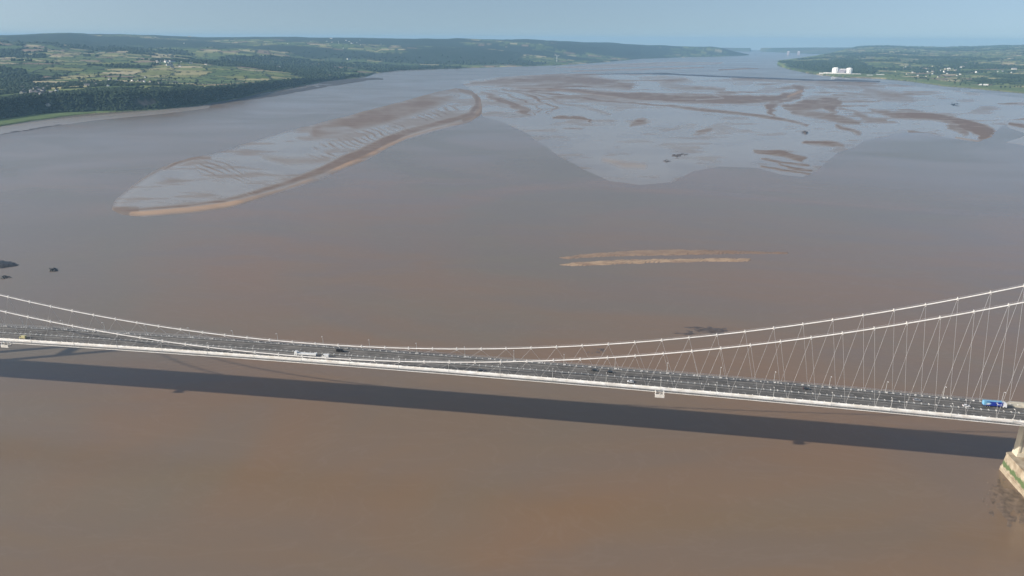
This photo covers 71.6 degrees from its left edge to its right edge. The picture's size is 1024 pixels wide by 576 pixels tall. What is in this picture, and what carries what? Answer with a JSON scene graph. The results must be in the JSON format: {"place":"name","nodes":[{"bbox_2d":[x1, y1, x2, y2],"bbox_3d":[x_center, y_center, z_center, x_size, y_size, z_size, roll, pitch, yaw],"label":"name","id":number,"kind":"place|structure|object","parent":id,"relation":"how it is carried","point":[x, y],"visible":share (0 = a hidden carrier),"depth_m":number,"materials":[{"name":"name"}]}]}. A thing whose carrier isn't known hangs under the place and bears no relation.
{"place":"outdoors","nodes":[
{"label":"outdoors","id":0,"kind":"place"},
{"bbox_2d":[0,124,60,134],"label":"foreshore","id":1,"kind":"structure","parent":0,"point":[30,129],"depth_m":2252.94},
{"bbox_2d":[0,105,209,133],"bbox_3d":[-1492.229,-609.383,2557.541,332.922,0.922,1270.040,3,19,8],"label":"foreshore","id":2,"kind":"structure","parent":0,"point":[24,126],"depth_m":2560.23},
{"bbox_2d":[203,80,364,105],"bbox_3d":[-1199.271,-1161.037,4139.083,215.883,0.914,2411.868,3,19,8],"label":"foreshore","id":3,"kind":"structure","parent":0,"point":[276,93],"depth_m":3774.70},
{"bbox_2d":[319,78,382,84],"bbox_3d":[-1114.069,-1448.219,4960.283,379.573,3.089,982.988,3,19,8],"label":"foreshore","id":4,"kind":"structure","parent":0,"point":[345,80],"depth_m":4967.12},
{"bbox_2d":[0,33,748,125],"bbox_3d":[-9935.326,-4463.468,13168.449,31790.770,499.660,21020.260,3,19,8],"label":"land","id":5,"kind":"structure","parent":0,"point":[489,50],"depth_m":8201.27,"materials":[{"name":"green plant"}]},
{"bbox_2d":[0,40,545,118],"bbox_3d":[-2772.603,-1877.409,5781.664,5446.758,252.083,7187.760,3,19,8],"label":"woodland","id":6,"kind":"object","parent":5,"relation":"on","point":[17,80],"visible":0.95,"depth_m":3673.61,"materials":[{"name":"green plant"}]},
{"bbox_2d":[0,34,703,93],"bbox_3d":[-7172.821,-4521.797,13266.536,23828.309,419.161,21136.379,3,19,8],"label":"hedgerows","id":7,"kind":"object","parent":5,"relation":"on","point":[155,67],"visible":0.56,"depth_m":4516.36,"materials":[{"name":"green plant"}]},
{"bbox_2d":[0,50,1023,575],"bbox_3d":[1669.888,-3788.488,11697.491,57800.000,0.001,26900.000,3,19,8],"label":"water","id":8,"kind":"structure","parent":0,"point":[472,234],"depth_m":663.14,"materials":[{"name":"brown liquid"}]},
{"bbox_2d":[0,275,11,278],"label":"rock outcrop","id":9,"kind":"object","parent":8,"relation":"in","point":[4,277],"visible":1,"depth_m":867.15,"materials":[{"name":"grey stone"}]},
{"bbox_2d":[0,260,18,267],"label":"rock outcrop","id":10,"kind":"object","parent":8,"relation":"in","point":[5,264],"visible":1,"depth_m":913.68,"materials":[{"name":"grey stone"}]},
{"bbox_2d":[48,267,57,271],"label":"rock outcrop","id":11,"kind":"object","parent":8,"relation":"in","point":[52,269],"visible":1,"depth_m":893.64,"materials":[{"name":"grey stone"}]},
{"bbox_2d":[112,88,481,216],"bbox_3d":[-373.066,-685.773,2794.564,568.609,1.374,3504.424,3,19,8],"label":"sandbank","id":12,"kind":"structure","parent":8,"relation":"in","point":[264,167],"depth_m":1725.47,"materials":[{"name":"sand"}]},
{"bbox_2d":[0,284,1023,496],"bbox_3d":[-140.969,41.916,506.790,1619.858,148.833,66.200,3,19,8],"label":"suspension bridge","id":13,"kind":"structure","parent":8,"relation":"on","point":[1011,468],"depth_m":497.73,"materials":[{"name":"grey paint"}]},
{"bbox_2d":[1,341,11,347],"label":"inspection cradle","id":14,"kind":"object","parent":13,"relation":"hanging from","point":[7,345],"visible":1,"depth_m":545.23,"materials":[{"name":"white paint"}]},
{"bbox_2d":[294,350,316,356],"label":"lorry","id":15,"kind":"object","parent":13,"relation":"on","point":[296,352],"visible":0.88,"depth_m":522.61,"materials":[{"name":"paint"}]},
{"bbox_2d":[655,390,663,397],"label":"inspection cradle","id":16,"kind":"object","parent":13,"relation":"hanging from","point":[659,395],"visible":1,"depth_m":475.12,"materials":[{"name":"white paint"}]},
{"bbox_2d":[982,400,1006,407],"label":"lorry","id":17,"kind":"object","parent":13,"relation":"on","point":[989,403],"visible":0.93,"depth_m":467.65,"materials":[{"name":"paint"}]},
{"bbox_2d":[587,347,605,353],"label":"rock outcrop","id":18,"kind":"object","parent":8,"relation":"in","point":[602,350],"visible":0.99,"depth_m":673.54,"materials":[{"name":"stone"}]},
{"bbox_2d":[570,67,703,71],"bbox_3d":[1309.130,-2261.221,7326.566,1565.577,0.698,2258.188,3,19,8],"label":"mudflat","id":19,"kind":"structure","parent":8,"relation":"in","point":[634,69],"depth_m":7140.72,"materials":[{"name":"soil"}]},
{"bbox_2d":[557,62,723,68],"bbox_3d":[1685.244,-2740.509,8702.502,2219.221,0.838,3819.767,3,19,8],"label":"mudflat","id":20,"kind":"structure","parent":8,"relation":"in","point":[639,64],"depth_m":8590.12,"materials":[{"name":"soil"}]},
{"bbox_2d":[560,258,750,265],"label":"sandbar","id":21,"kind":"structure","parent":8,"relation":"in","point":[633,261],"depth_m":945.83,"materials":[{"name":"brown sand"}]},
{"bbox_2d":[559,249,787,258],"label":"sandbar","id":22,"kind":"structure","parent":8,"relation":"in","point":[659,252],"depth_m":983.23,"materials":[{"name":"brown sand"}]},
{"bbox_2d":[673,326,732,334],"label":"rock outcrop","id":23,"kind":"object","parent":8,"relation":"in","point":[711,330],"visible":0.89,"depth_m":720.33,"materials":[{"name":"stone"}]},
{"bbox_2d":[719,68,759,69],"bbox_3d":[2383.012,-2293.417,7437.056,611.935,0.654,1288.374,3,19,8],"label":"mudbank","id":24,"kind":"structure","parent":8,"relation":"in","point":[739,69],"depth_m":7322.68,"materials":[{"name":"grey soil"}]},
{"bbox_2d":[460,74,1023,184],"bbox_3d":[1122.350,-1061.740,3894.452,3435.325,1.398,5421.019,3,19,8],"label":"tidal flats","id":25,"kind":"structure","parent":8,"relation":"in","point":[637,129],"depth_m":2731.27,"materials":[{"name":"grey sand"}]},
{"bbox_2d":[672,153,687,156],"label":"rock outcrop","id":26,"kind":"object","parent":25,"relation":"on","point":[677,155],"visible":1,"depth_m":1822.68,"materials":[{"name":"grey stone"}]},
{"bbox_2d":[620,73,879,81],"bbox_3d":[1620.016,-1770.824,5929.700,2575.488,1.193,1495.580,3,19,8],"label":"mudbank","id":27,"kind":"structure","parent":8,"relation":"in","point":[742,77],"depth_m":5727.41,"materials":[{"name":"grey soil"}]},
{"bbox_2d":[833,79,868,80],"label":"mudbank","id":28,"kind":"structure","parent":8,"relation":"in","point":[848,80],"depth_m":5367.84,"materials":[{"name":"soil"}]},
{"bbox_2d":[982,479,1023,526],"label":"rock outcrop","id":29,"kind":"object","parent":8,"relation":"in","point":[1010,501],"visible":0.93,"depth_m":455.35,"materials":[{"name":"brown stone"}]},
{"bbox_2d":[997,102,1023,105],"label":"mudflat","id":30,"kind":"structure","parent":8,"relation":"in","point":[1013,103],"depth_m":3375.07,"materials":[{"name":"grey soil"}]},
{"bbox_2d":[1003,118,1023,144],"bbox_3d":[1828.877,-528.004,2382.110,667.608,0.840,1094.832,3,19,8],"label":"mudflat","id":31,"kind":"structure","parent":8,"relation":"in","point":[1016,124],"depth_m":2488.58,"materials":[{"name":"soil"}]},
{"bbox_2d":[0,0,1023,49],"label":"sky","id":32,"kind":"structure","parent":0,"point":[753,24],"materials":[{"name":"blue"}]},
{"bbox_2d":[724,47,850,53],"bbox_3d":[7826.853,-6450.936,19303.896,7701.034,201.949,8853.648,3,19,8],"label":"land","id":33,"kind":"structure","parent":0,"point":[815,50],"depth_m":18939.34,"materials":[{"name":"green plant"}]},
{"bbox_2d":[777,45,1023,92],"bbox_3d":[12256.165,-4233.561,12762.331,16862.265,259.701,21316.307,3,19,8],"label":"land","id":34,"kind":"structure","parent":0,"point":[901,75],"depth_m":7529.11,"materials":[{"name":"green plant"}]},
{"bbox_2d":[819,67,852,73],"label":"power station","id":35,"kind":"object","parent":34,"relation":"on","point":[836,70],"visible":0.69,"depth_m":6214.39,"materials":[{"name":"concrete"}]},
{"bbox_2d":[778,45,1023,84],"bbox_3d":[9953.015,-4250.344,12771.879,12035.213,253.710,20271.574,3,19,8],"label":"woodland","id":36,"kind":"object","parent":34,"relation":"on","point":[849,61],"visible":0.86,"depth_m":7880.00,"materials":[{"name":"green plant"}]},
{"bbox_2d":[795,45,1023,85],"bbox_3d":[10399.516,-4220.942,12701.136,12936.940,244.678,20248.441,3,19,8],"label":"hedgerows","id":37,"kind":"object","parent":34,"relation":"on","point":[945,66],"visible":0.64,"depth_m":7292.22,"materials":[{"name":"green plant"}]}
]}

